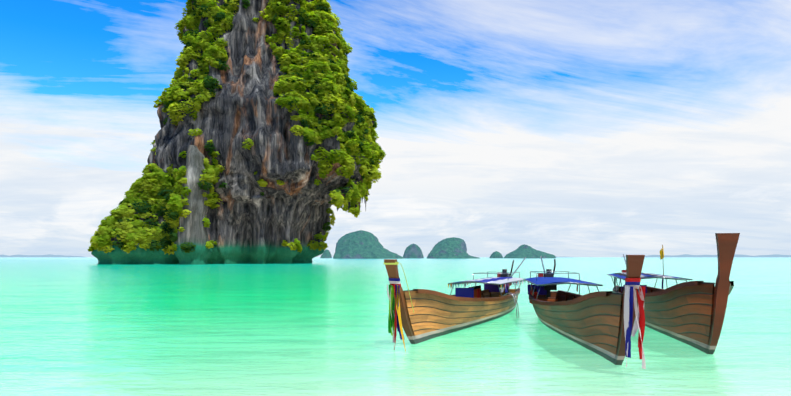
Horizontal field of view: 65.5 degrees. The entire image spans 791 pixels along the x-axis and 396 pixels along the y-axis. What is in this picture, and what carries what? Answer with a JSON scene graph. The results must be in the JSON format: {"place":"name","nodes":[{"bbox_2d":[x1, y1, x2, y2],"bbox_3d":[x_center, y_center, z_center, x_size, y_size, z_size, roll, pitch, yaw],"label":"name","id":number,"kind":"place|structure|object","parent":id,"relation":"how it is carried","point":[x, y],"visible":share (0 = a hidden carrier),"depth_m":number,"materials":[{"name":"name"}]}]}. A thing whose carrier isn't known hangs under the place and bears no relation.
{"place":"outdoors","nodes":[
{"label":"outdoors","id":0,"kind":"place"},
{"bbox_2d":[0,254,82,256],"bbox_3d":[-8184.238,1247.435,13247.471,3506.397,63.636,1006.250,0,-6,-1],"label":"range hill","id":1,"kind":"structure","parent":0,"point":[49,255],"depth_m":13033.55,"materials":[{"name":"grey"}]},
{"bbox_2d":[0,257,790,395],"bbox_3d":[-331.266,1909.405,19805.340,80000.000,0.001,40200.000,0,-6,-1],"label":"sea water","id":2,"kind":"structure","parent":0,"point":[90,326],"depth_m":18.21,"materials":[{"name":"teal liquid"}]},
{"bbox_2d":[91,0,378,264],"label":"rock island","id":3,"kind":"structure","parent":2,"relation":"in","point":[249,224],"depth_m":212.11,"materials":[{"name":"stone"}]},
{"bbox_2d":[87,0,385,254],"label":"trees","id":4,"kind":"object","parent":3,"relation":"on","point":[167,190],"visible":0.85,"depth_m":214.93,"materials":[{"name":"green plant"}]},
{"bbox_2d":[320,249,331,257],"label":"island rock","id":5,"kind":"object","parent":2,"relation":"in","point":[326,253],"visible":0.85,"depth_m":1559.04,"materials":[{"name":"teal stone"}]},
{"bbox_2d":[333,230,403,258],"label":"island rock","id":6,"kind":"object","parent":2,"relation":"in","point":[360,244],"visible":0.98,"depth_m":1009.49,"materials":[{"name":"teal stone"}]},
{"bbox_2d":[403,244,423,257],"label":"island rock","id":7,"kind":"object","parent":2,"relation":"in","point":[413,250],"visible":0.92,"depth_m":1276.93,"materials":[{"name":"teal stone"}]},
{"bbox_2d":[427,237,480,258],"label":"island rock","id":8,"kind":"object","parent":2,"relation":"in","point":[451,248],"visible":0.92,"depth_m":1125.18,"materials":[{"name":"teal stone"}]},
{"bbox_2d":[384,257,525,350],"bbox_3d":[3.475,3.728,24.130,2.544,2.836,19.191,-2,-6,21],"label":"longtail boat","id":9,"kind":"object","parent":2,"relation":"on","point":[419,315],"visible":0.92,"depth_m":18.14,"materials":[{"name":"brown wood"}]},
{"bbox_2d":[490,251,502,257],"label":"island rock","id":10,"kind":"object","parent":2,"relation":"in","point":[496,254],"visible":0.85,"depth_m":1422.26,"materials":[{"name":"teal stone"}]},
{"bbox_2d":[504,244,555,257],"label":"island rock","id":11,"kind":"object","parent":2,"relation":"in","point":[524,251],"visible":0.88,"depth_m":1342.63,"materials":[{"name":"teal stone"}]},
{"bbox_2d":[523,255,645,368],"bbox_3d":[5.834,3.354,21.062,2.350,2.800,18.642,-1,-6,7],"label":"longtail boat","id":12,"kind":"object","parent":2,"relation":"on","point":[603,324],"visible":0.92,"depth_m":14.16,"materials":[{"name":"brown wood"}]},
{"bbox_2d":[607,233,739,353],"bbox_3d":[9.591,3.312,22.958,2.550,3.246,20.172,-1,-6,13],"label":"longtail boat","id":13,"kind":"object","parent":2,"relation":"on","point":[691,313],"visible":0.71,"depth_m":15.40,"materials":[{"name":"brown wood"}]},
{"bbox_2d":[0,0,790,256],"label":"sky","id":14,"kind":"structure","parent":0,"point":[559,128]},
{"bbox_2d":[625,254,790,256],"bbox_3d":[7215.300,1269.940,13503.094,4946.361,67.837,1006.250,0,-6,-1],"label":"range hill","id":15,"kind":"structure","parent":0,"point":[735,255],"depth_m":13254.78,"materials":[{"name":"grey"}]}
]}

